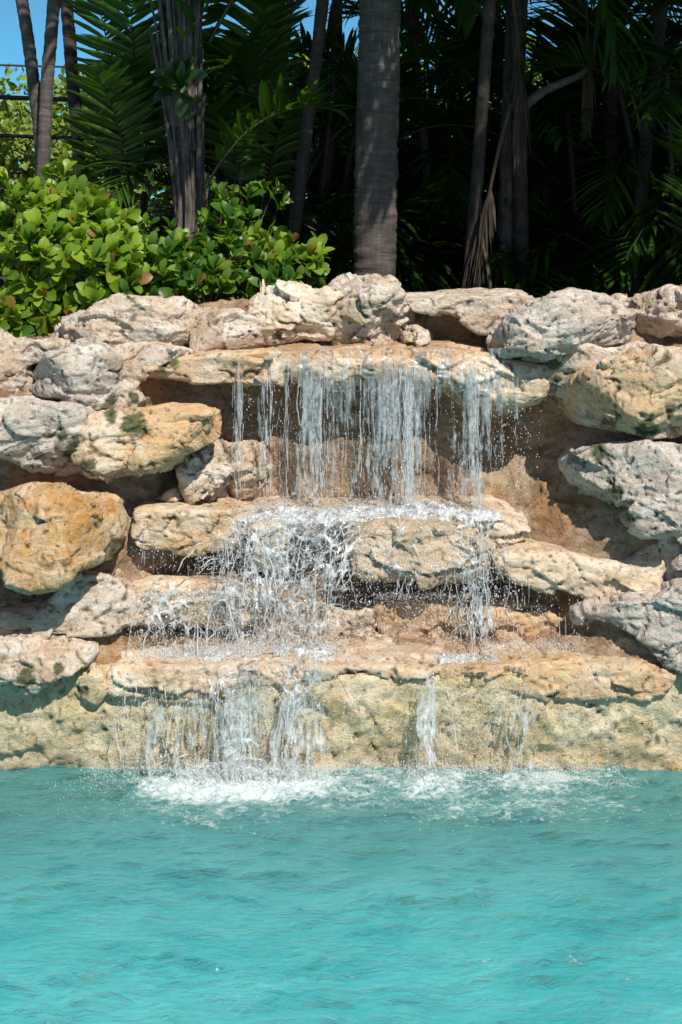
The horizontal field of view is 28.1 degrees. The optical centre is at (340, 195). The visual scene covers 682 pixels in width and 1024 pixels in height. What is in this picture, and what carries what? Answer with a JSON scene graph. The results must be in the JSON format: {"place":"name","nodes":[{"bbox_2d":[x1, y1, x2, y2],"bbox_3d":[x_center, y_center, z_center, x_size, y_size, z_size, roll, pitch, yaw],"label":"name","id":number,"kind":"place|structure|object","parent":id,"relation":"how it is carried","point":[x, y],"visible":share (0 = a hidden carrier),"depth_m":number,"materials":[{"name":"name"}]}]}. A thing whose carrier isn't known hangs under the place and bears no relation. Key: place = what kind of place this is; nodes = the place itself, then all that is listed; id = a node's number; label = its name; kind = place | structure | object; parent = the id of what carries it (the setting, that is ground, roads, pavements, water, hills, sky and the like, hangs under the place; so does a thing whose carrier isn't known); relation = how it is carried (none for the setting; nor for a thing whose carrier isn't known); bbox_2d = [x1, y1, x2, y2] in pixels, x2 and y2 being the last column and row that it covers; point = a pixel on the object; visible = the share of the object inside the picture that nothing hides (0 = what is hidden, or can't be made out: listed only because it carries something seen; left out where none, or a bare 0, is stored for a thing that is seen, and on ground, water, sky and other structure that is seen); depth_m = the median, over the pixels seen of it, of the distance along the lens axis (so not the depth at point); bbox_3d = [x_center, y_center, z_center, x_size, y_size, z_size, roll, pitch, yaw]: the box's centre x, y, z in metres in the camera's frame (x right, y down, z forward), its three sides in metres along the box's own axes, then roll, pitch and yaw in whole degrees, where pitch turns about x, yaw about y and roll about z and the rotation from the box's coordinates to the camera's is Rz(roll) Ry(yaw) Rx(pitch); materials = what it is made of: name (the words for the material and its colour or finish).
{"place":"outdoors","nodes":[
{"label":"outdoors","id":0,"kind":"place"},
{"bbox_2d":[0,95,93,101],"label":"overhead cable","id":1,"kind":"object","parent":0,"point":[26,98],"visible":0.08,"depth_m":12.58,"materials":[{"name":"black plastic"}]},
{"bbox_2d":[0,129,352,139],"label":"overhead cable","id":2,"kind":"object","parent":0,"point":[29,136],"visible":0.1,"depth_m":12.29,"materials":[{"name":"black plastic"}]},
{"bbox_2d":[0,57,358,67],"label":"overhead cable","id":3,"kind":"object","parent":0,"point":[14,65],"visible":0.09,"depth_m":12.99,"materials":[{"name":"black plastic"}]},
{"bbox_2d":[0,198,657,288],"bbox_3d":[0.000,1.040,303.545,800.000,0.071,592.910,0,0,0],"label":"ground","id":4,"kind":"structure","parent":0,"point":[3,278],"depth_m":20.43,"materials":[{"name":"soil"}]},
{"bbox_2d":[15,0,39,175],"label":"palm tree","id":5,"kind":"object","parent":4,"relation":"on","point":[28,45],"visible":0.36,"depth_m":8.47,"materials":[{"name":"grey plant"}]},
{"bbox_2d":[36,0,60,308],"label":"palm tree","id":6,"kind":"object","parent":4,"relation":"on","point":[46,86],"visible":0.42,"depth_m":8.37,"materials":[{"name":"grey plant"}]},
{"bbox_2d":[0,166,99,337],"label":"hedge shrub","id":7,"kind":"object","parent":4,"relation":"on","point":[13,311],"visible":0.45,"depth_m":7.03,"materials":[{"name":"green plant"}]},
{"bbox_2d":[0,63,114,203],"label":"broadleaf tree","id":8,"kind":"object","parent":4,"relation":"on","point":[11,122],"visible":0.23,"depth_m":18.85,"materials":[{"name":"green plant"}]},
{"bbox_2d":[61,0,86,177],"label":"palm tree","id":9,"kind":"object","parent":4,"relation":"on","point":[74,100],"visible":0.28,"depth_m":8.86,"materials":[{"name":"brown plant"}]},
{"bbox_2d":[0,159,162,335],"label":"hedge shrub","id":10,"kind":"object","parent":4,"relation":"on","point":[93,218],"visible":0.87,"depth_m":7.04,"materials":[{"name":"green plant"}]},
{"bbox_2d":[50,106,173,213],"bbox_3d":[-2.874,-0.128,18.517,2.417,2.497,2.626,0,0,0],"label":"broadleaf tree","id":11,"kind":"object","parent":4,"relation":"on","point":[57,146],"visible":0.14,"depth_m":17.99,"materials":[{"name":"green plant"}]},
{"bbox_2d":[57,0,168,231],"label":"palm clump","id":12,"kind":"object","parent":4,"relation":"on","point":[118,86],"visible":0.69,"depth_m":8.38,"materials":[{"name":"green plant"}]},
{"bbox_2d":[90,201,236,305],"bbox_3d":[-1.008,0.546,7.348,0.837,1.040,0.967,0,0,-16],"label":"hedge shrub","id":13,"kind":"object","parent":4,"relation":"on","point":[173,245],"visible":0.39,"depth_m":7.06,"materials":[{"name":"green plant"}]},
{"bbox_2d":[80,91,349,234],"bbox_3d":[-1.118,0.007,13.851,3.286,2.757,3.755,0,0,0],"label":"palm clump","id":14,"kind":"object","parent":4,"relation":"on","point":[150,204],"visible":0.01,"depth_m":14.26,"materials":[{"name":"green plant"}]},
{"bbox_2d":[189,177,293,298],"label":"hedge shrub","id":15,"kind":"object","parent":4,"relation":"on","point":[220,203],"visible":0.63,"depth_m":7.58,"materials":[{"name":"green plant"}]},
{"bbox_2d":[0,18,488,318],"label":"palm clump","id":16,"kind":"object","parent":4,"relation":"on","point":[250,49],"visible":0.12,"depth_m":8.71,"materials":[{"name":"green plant"}]},
{"bbox_2d":[166,209,326,301],"bbox_3d":[-0.513,0.568,7.240,0.890,0.992,0.769,0,0,0],"label":"hedge shrub","id":17,"kind":"object","parent":4,"relation":"on","point":[249,251],"visible":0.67,"depth_m":7.14,"materials":[{"name":"green plant"}]},
{"bbox_2d":[146,0,355,254],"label":"palm tree","id":18,"kind":"object","parent":4,"relation":"on","point":[179,73],"visible":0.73,"depth_m":7.91,"materials":[{"name":"green plant"}]},
{"bbox_2d":[202,0,340,298],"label":"palm clump","id":19,"kind":"object","parent":4,"relation":"on","point":[221,104],"visible":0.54,"depth_m":8.71,"materials":[{"name":"green plant"}]},
{"bbox_2d":[139,29,434,198],"bbox_3d":[-0.617,-0.452,17.019,3.388,3.077,3.586,0,0,35],"label":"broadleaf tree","id":20,"kind":"object","parent":4,"relation":"on","point":[307,58],"depth_m":16.00,"materials":[{"name":"green plant"}]},
{"bbox_2d":[241,219,334,289],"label":"hedge shrub","id":21,"kind":"object","parent":4,"relation":"on","point":[314,250],"visible":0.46,"depth_m":7.29,"materials":[{"name":"green plant"}]},
{"bbox_2d":[56,33,552,295],"bbox_3d":[-0.285,0.117,9.641,3.690,2.434,3.521,0,0,0],"label":"palm clump","id":22,"kind":"object","parent":4,"relation":"on","point":[335,256],"visible":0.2,"depth_m":9.01,"materials":[{"name":"green plant"}]},
{"bbox_2d":[213,0,439,291],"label":"palm tree","id":23,"kind":"object","parent":4,"relation":"on","point":[424,145],"visible":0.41,"depth_m":9.57,"materials":[{"name":"green plant"}]},
{"bbox_2d":[273,0,406,224],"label":"palm tree","id":24,"kind":"object","parent":4,"relation":"on","point":[288,157],"visible":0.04,"depth_m":9.16,"materials":[{"name":"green plant"}]},
{"bbox_2d":[151,36,541,297],"bbox_3d":[0.064,0.403,10.740,3.697,3.394,3.962,0,0,0],"label":"palm clump","id":25,"kind":"object","parent":4,"relation":"on","point":[404,68],"visible":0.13,"depth_m":9.90,"materials":[{"name":"green plant"}]},
{"bbox_2d":[287,0,452,243],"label":"palm tree","id":26,"kind":"object","parent":4,"relation":"on","point":[306,133],"visible":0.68,"depth_m":8.17,"materials":[{"name":"brown plant"}]},
{"bbox_2d":[289,53,485,277],"bbox_3d":[0.390,0.152,13.900,3.806,3.696,3.488,0,0,-30],"label":"palm clump","id":27,"kind":"object","parent":4,"relation":"on","point":[332,179],"depth_m":12.71,"materials":[{"name":"green plant"}]},
{"bbox_2d":[355,0,495,288],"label":"palm tree","id":28,"kind":"object","parent":4,"relation":"on","point":[479,139],"visible":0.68,"depth_m":8.37,"materials":[{"name":"brown plant"}]},
{"bbox_2d":[462,102,512,288],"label":"dead frond","id":29,"kind":"object","parent":28,"relation":"hanging from","point":[481,252],"visible":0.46,"depth_m":8.27,"materials":[{"name":"brown plant"}]},
{"bbox_2d":[316,0,539,243],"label":"palm tree","id":30,"kind":"object","parent":4,"relation":"on","point":[338,22],"visible":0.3,"depth_m":9.57,"materials":[{"name":"brown plant"}]},
{"bbox_2d":[352,0,508,276],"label":"palm tree","id":31,"kind":"object","parent":4,"relation":"on","point":[376,174],"visible":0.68,"depth_m":7.55,"materials":[{"name":"brown plant"}]},
{"bbox_2d":[311,32,558,283],"bbox_3d":[1.201,-0.399,15.929,3.136,2.967,3.411,0,0,37],"label":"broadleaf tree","id":32,"kind":"object","parent":4,"relation":"on","point":[528,46],"depth_m":15.28,"materials":[{"name":"green plant"}]},
{"bbox_2d":[203,0,681,298],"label":"palm clump","id":33,"kind":"object","parent":4,"relation":"on","point":[420,195],"visible":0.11,"depth_m":9.43,"materials":[{"name":"green plant"}]},
{"bbox_2d":[226,0,681,291],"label":"palm clump","id":34,"kind":"object","parent":4,"relation":"on","point":[448,209],"visible":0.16,"depth_m":9.51,"materials":[{"name":"green plant"}]},
{"bbox_2d":[302,90,677,288],"bbox_3d":[1.700,-0.054,13.517,4.125,2.314,3.868,0,0,-38],"label":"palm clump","id":35,"kind":"object","parent":4,"relation":"on","point":[452,136],"visible":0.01,"depth_m":13.36,"materials":[{"name":"green plant"}]},
{"bbox_2d":[305,0,680,291],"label":"palm clump","id":36,"kind":"object","parent":4,"relation":"on","point":[563,94],"visible":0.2,"depth_m":9.63,"materials":[{"name":"green plant"}]},
{"bbox_2d":[328,0,669,287],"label":"palm tree","id":37,"kind":"object","parent":4,"relation":"on","point":[505,225],"visible":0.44,"depth_m":8.93,"materials":[{"name":"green plant"}]},
{"bbox_2d":[509,0,529,294],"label":"palm tree","id":38,"kind":"object","parent":4,"relation":"on","point":[520,224],"visible":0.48,"depth_m":8.86,"materials":[{"name":"brown plant"}]},
{"bbox_2d":[397,94,681,297],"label":"palm clump","id":39,"kind":"object","parent":4,"relation":"on","point":[633,180],"visible":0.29,"depth_m":9.26,"materials":[{"name":"green plant"}]},
{"bbox_2d":[399,0,681,294],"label":"palm clump","id":40,"kind":"object","parent":4,"relation":"on","point":[673,40],"visible":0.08,"depth_m":9.44,"materials":[{"name":"green plant"}]},
{"bbox_2d":[419,0,681,297],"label":"palm clump","id":41,"kind":"object","parent":4,"relation":"on","point":[674,151],"visible":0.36,"depth_m":8.68,"materials":[{"name":"green plant"}]},
{"bbox_2d":[510,0,530,174],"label":"dead frond","id":42,"kind":"object","parent":41,"relation":"hanging from","point":[520,134],"visible":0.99,"depth_m":8.37,"materials":[{"name":"brown plant"}]},
{"bbox_2d":[518,20,597,110],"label":"branch","id":43,"kind":"object","parent":41,"relation":"in","point":[533,98],"visible":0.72,"depth_m":8.45,"materials":[{"name":"grey plant"}]},
{"bbox_2d":[580,0,595,139],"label":"dead frond","id":44,"kind":"object","parent":41,"relation":"hanging from","point":[588,91],"visible":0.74,"depth_m":8.71,"materials":[{"name":"brown plant"}]},
{"bbox_2d":[421,3,681,289],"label":"palm clump","id":45,"kind":"object","parent":4,"relation":"on","point":[613,200],"visible":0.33,"depth_m":8.73,"materials":[{"name":"green plant"}]},
{"bbox_2d":[435,56,678,290],"bbox_3d":[2.687,0.102,13.944,3.906,3.208,3.668,0,0,38],"label":"palm clump","id":46,"kind":"object","parent":4,"relation":"on","point":[538,78],"depth_m":13.50,"materials":[{"name":"green plant"}]},
{"bbox_2d":[497,0,681,293],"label":"palm clump","id":47,"kind":"object","parent":4,"relation":"on","point":[648,247],"visible":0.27,"depth_m":8.66,"materials":[{"name":"green plant"}]},
{"bbox_2d":[624,1,667,297],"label":"palm tree","id":48,"kind":"object","parent":4,"relation":"on","point":[640,198],"visible":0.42,"depth_m":8.76,"materials":[{"name":"brown plant"}]},
{"bbox_2d":[0,764,681,1023],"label":"pool water","id":49,"kind":"structure","parent":0,"point":[152,913],"depth_m":4.80,"materials":[{"name":"teal liquid"}]},
{"bbox_2d":[115,649,539,786],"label":"water trickles","id":50,"kind":"object","parent":49,"relation":"on","point":[425,701],"visible":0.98,"depth_m":5.72,"materials":[{"name":"white liquid"}]},
{"bbox_2d":[68,484,599,782],"bbox_3d":[-0.010,1.867,5.876,2.508,1.136,1.016,0,0,0],"label":"splash spray","id":51,"kind":"object","parent":49,"relation":"on","point":[217,649],"visible":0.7,"depth_m":6.02,"materials":[{"name":"liquid"}]},
{"bbox_2d":[146,650,531,781],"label":"waterfall","id":52,"kind":"structure","parent":49,"relation":"on","point":[419,726],"depth_m":5.73,"materials":[{"name":"liquid"}]},
{"bbox_2d":[123,481,587,702],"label":"water cords","id":53,"kind":"object","parent":49,"relation":"on","point":[233,592],"visible":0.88,"depth_m":6.03,"materials":[{"name":"white liquid"}]},
{"bbox_2d":[44,744,670,834],"bbox_3d":[0.007,2.383,5.427,2.633,0.179,0.836,0,0,0],"label":"pool spray","id":54,"kind":"object","parent":49,"relation":"on","point":[242,766],"visible":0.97,"depth_m":5.70,"materials":[{"name":"liquid"}]},
{"bbox_2d":[109,374,616,779],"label":"falling drops","id":55,"kind":"object","parent":49,"relation":"on","point":[364,592],"visible":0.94,"depth_m":5.92,"materials":[{"name":"liquid"}]},
{"bbox_2d":[0,0,681,197],"label":"sky","id":56,"kind":"structure","parent":0,"point":[11,48],"materials":[{"name":"blue"}]},
{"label":"pool floor","id":57,"kind":"structure","parent":0,"visible":0},
{"bbox_2d":[0,297,681,771],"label":"rock wall","id":58,"kind":"structure","parent":57,"relation":"on","point":[52,725],"depth_m":6.12,"materials":[{"name":"beige stone"}]},
{"bbox_2d":[0,327,14,337],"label":"cap stone","id":59,"kind":"object","parent":58,"relation":"on","point":[5,334],"visible":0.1,"depth_m":6.85,"materials":[{"name":"beige stone"}]},
{"bbox_2d":[0,332,70,393],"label":"rock","id":60,"kind":"object","parent":58,"relation":"on","point":[20,357],"visible":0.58,"depth_m":6.35,"materials":[{"name":"beige stone"}]},
{"bbox_2d":[0,630,99,696],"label":"boulder","id":61,"kind":"object","parent":58,"relation":"attached to","point":[31,665],"visible":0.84,"depth_m":5.74,"materials":[{"name":"beige stone"}]},
{"bbox_2d":[0,395,102,476],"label":"boulder","id":62,"kind":"object","parent":58,"relation":"attached to","point":[37,434],"visible":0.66,"depth_m":6.05,"materials":[{"name":"grey stone"}]},
{"bbox_2d":[30,336,123,409],"bbox_3d":[-1.215,0.838,6.385,0.503,0.382,0.512,0,0,0],"label":"boulder","id":63,"kind":"object","parent":62,"relation":"on","point":[85,371],"visible":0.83,"depth_m":6.21,"materials":[{"name":"grey stone"}]},
{"bbox_2d":[74,662,106,705],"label":"rock","id":64,"kind":"object","parent":58,"relation":"attached to","point":[90,687],"visible":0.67,"depth_m":5.80,"materials":[{"name":"beige stone"}]},
{"bbox_2d":[51,293,200,347],"bbox_3d":[-1.048,0.643,6.685,0.778,0.360,0.531,0,0,0],"label":"cap stone","id":65,"kind":"object","parent":58,"relation":"on","point":[116,319],"visible":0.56,"depth_m":6.48,"materials":[{"name":"beige stone"}]},
{"bbox_2d":[71,402,221,482],"bbox_3d":[-0.885,1.134,6.276,0.676,0.403,0.548,0,0,0],"label":"boulder","id":66,"kind":"object","parent":58,"relation":"attached to","point":[113,445],"visible":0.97,"depth_m":6.06,"materials":[{"name":"beige stone"}]},
{"bbox_2d":[113,341,193,409],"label":"rock","id":67,"kind":"object","parent":58,"relation":"on","point":[137,356],"visible":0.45,"depth_m":6.34,"materials":[{"name":"beige stone"}]},
{"bbox_2d":[130,497,241,556],"bbox_3d":[-0.703,1.531,6.347,0.517,0.262,0.495,0,0,0],"label":"ledge stone","id":68,"kind":"object","parent":58,"relation":"attached to","point":[170,533],"visible":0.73,"depth_m":6.13,"materials":[{"name":"beige stone"}]},
{"bbox_2d":[154,480,183,502],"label":"rock","id":69,"kind":"object","parent":68,"relation":"on","point":[173,495],"visible":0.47,"depth_m":6.31,"materials":[{"name":"beige stone"}]},
{"bbox_2d":[175,439,236,504],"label":"rock","id":70,"kind":"object","parent":58,"relation":"attached to","point":[204,473],"visible":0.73,"depth_m":6.29,"materials":[{"name":"beige stone"}]},
{"bbox_2d":[132,565,284,630],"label":"ledge slab","id":71,"kind":"structure","parent":58,"relation":"attached to","point":[183,583],"depth_m":6.09,"materials":[{"name":"stone"}]},
{"bbox_2d":[137,345,285,388],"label":"ledge stone","id":72,"kind":"object","parent":58,"relation":"on","point":[216,366],"visible":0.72,"depth_m":6.35,"materials":[{"name":"beige stone"}]},
{"bbox_2d":[106,629,339,705],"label":"ledge slab","id":73,"kind":"structure","parent":58,"relation":"attached to","point":[178,671],"depth_m":5.81,"materials":[{"name":"stone"}]},
{"bbox_2d":[142,512,558,660],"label":"cascade","id":74,"kind":"object","parent":73,"relation":"on","point":[328,566],"visible":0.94,"depth_m":6.03,"materials":[{"name":"liquid"}]},
{"bbox_2d":[189,307,267,353],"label":"cap stone","id":75,"kind":"object","parent":58,"relation":"on","point":[226,328],"visible":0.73,"depth_m":6.53,"materials":[{"name":"beige stone"}]},
{"bbox_2d":[246,518,288,573],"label":"ledge stone","id":76,"kind":"object","parent":58,"relation":"attached to","point":[274,538],"visible":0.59,"depth_m":6.13,"materials":[{"name":"stone"}]},
{"bbox_2d":[251,592,311,635],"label":"ledge stone","id":77,"kind":"object","parent":58,"relation":"attached to","point":[287,605],"visible":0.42,"depth_m":6.19,"materials":[{"name":"stone"}]},
{"bbox_2d":[247,279,343,346],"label":"cap stone","id":78,"kind":"object","parent":58,"relation":"on","point":[290,312],"visible":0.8,"depth_m":6.61,"materials":[{"name":"stone"}]},
{"bbox_2d":[304,598,378,636],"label":"ledge stone","id":79,"kind":"object","parent":58,"relation":"attached to","point":[368,612],"visible":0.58,"depth_m":6.21,"materials":[{"name":"stone"}]},
{"bbox_2d":[320,272,414,345],"bbox_3d":[0.137,0.599,6.757,0.568,0.444,0.548,0,0,0],"label":"cap stone","id":80,"kind":"object","parent":58,"relation":"on","point":[373,309],"visible":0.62,"depth_m":6.59,"materials":[{"name":"beige stone"}]},
{"bbox_2d":[272,340,551,413],"bbox_3d":[0.302,0.869,6.667,1.401,0.334,0.677,0,0,0],"label":"waterfall lip","id":81,"kind":"object","parent":58,"relation":"on","point":[428,361],"visible":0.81,"depth_m":6.37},
{"bbox_2d":[399,322,433,346],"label":"rock","id":82,"kind":"object","parent":81,"relation":"on","point":[416,334],"visible":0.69,"depth_m":6.58,"materials":[{"name":"beige stone"}]},
{"bbox_2d":[342,516,490,590],"bbox_3d":[0.339,1.616,6.293,0.668,0.327,0.528,0,0,0],"label":"ledge stone","id":83,"kind":"object","parent":58,"relation":"attached to","point":[402,545],"visible":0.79,"depth_m":6.07,"materials":[{"name":"beige stone"}]},
{"bbox_2d":[236,493,530,550],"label":"ledge slab","id":84,"kind":"structure","parent":83,"relation":"on","point":[514,522],"depth_m":6.32,"materials":[{"name":"stone"}]},
{"bbox_2d":[224,437,273,499],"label":"rock","id":85,"kind":"object","parent":84,"relation":"on","point":[253,483],"visible":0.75,"depth_m":6.43,"materials":[{"name":"stone"}]},
{"bbox_2d":[310,369,494,515],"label":"waterfall","id":86,"kind":"structure","parent":84,"relation":"on","point":[416,385],"depth_m":6.36,"materials":[{"name":"liquid"}]},
{"bbox_2d":[371,588,476,637],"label":"ledge stone","id":87,"kind":"object","parent":58,"relation":"attached to","point":[433,624],"visible":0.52,"depth_m":6.21,"materials":[{"name":"beige stone"}]},
{"bbox_2d":[405,287,534,335],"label":"coping stone","id":88,"kind":"object","parent":58,"relation":"on","point":[479,311],"visible":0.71,"depth_m":6.63,"materials":[{"name":"beige stone"}]},
{"bbox_2d":[478,592,562,639],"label":"ledge stone","id":89,"kind":"object","parent":58,"relation":"attached to","point":[526,620],"visible":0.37,"depth_m":6.16,"materials":[{"name":"beige stone"}]},
{"bbox_2d":[434,636,675,702],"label":"ledge slab","id":90,"kind":"structure","parent":58,"relation":"attached to","point":[631,675],"depth_m":5.81,"materials":[{"name":"beige stone"}]},
{"bbox_2d":[142,500,503,664],"bbox_3d":[-0.100,1.711,6.093,1.677,0.625,0.495,0,0,0],"label":"froth","id":91,"kind":"object","parent":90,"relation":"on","point":[442,508],"visible":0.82,"depth_m":6.21,"materials":[{"name":"liquid"}]},
{"bbox_2d":[232,359,517,507],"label":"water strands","id":92,"kind":"object","parent":91,"relation":"on","point":[406,438],"visible":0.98,"depth_m":6.33},
{"bbox_2d":[332,634,449,684],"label":"ledge slab","id":93,"kind":"structure","parent":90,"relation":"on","point":[402,665],"depth_m":5.92,"materials":[{"name":"stone"}]},
{"bbox_2d":[569,577,681,674],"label":"boulder","id":94,"kind":"object","parent":90,"relation":"on","point":[650,619],"visible":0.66,"depth_m":5.85,"materials":[{"name":"grey stone"}]},
{"bbox_2d":[489,538,664,598],"bbox_3d":[1.080,1.695,6.291,0.818,0.311,0.569,0,0,0],"label":"ledge stone","id":95,"kind":"object","parent":58,"relation":"attached to","point":[641,570],"visible":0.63,"depth_m":6.05,"materials":[{"name":"beige stone"}]},
{"bbox_2d":[545,341,681,397],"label":"rock","id":96,"kind":"object","parent":58,"relation":"attached to","point":[561,371],"visible":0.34,"depth_m":6.32,"materials":[{"name":"beige stone"}]},
{"bbox_2d":[485,287,635,363],"bbox_3d":[1.047,0.642,6.540,0.700,0.423,0.648,0,0,0],"label":"boulder","id":97,"kind":"object","parent":96,"relation":"on","point":[551,325],"visible":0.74,"depth_m":6.31,"materials":[{"name":"grey stone"}]},
{"bbox_2d":[611,284,681,337],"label":"cap stone","id":98,"kind":"object","parent":58,"relation":"on","point":[659,312],"visible":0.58,"depth_m":6.52,"materials":[{"name":"beige stone"}]},
{"bbox_2d":[657,535,681,580],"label":"rock","id":99,"kind":"object","parent":58,"relation":"attached to","point":[670,551],"visible":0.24,"depth_m":6.04,"materials":[{"name":"grey stone"}]},
{"bbox_2d":[558,438,681,539],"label":"boulder","id":100,"kind":"object","parent":99,"relation":"on","point":[638,484],"visible":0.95,"depth_m":6.01,"materials":[{"name":"grey stone"}]},
{"bbox_2d":[558,344,681,438],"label":"boulder","id":101,"kind":"object","parent":100,"relation":"on","point":[636,391],"visible":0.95,"depth_m":6.06,"materials":[{"name":"beige stone"}]},
{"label":"rock","id":102,"kind":"object","parent":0,"visible":0},
{"bbox_2d":[0,570,152,639],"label":"boulder","id":103,"kind":"object","parent":102,"relation":"on","point":[87,603],"visible":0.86,"depth_m":5.91,"materials":[{"name":"beige stone"}]},
{"bbox_2d":[0,481,127,594],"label":"boulder","id":104,"kind":"object","parent":103,"relation":"on","point":[54,537],"visible":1,"depth_m":5.70,"materials":[{"name":"beige stone"}]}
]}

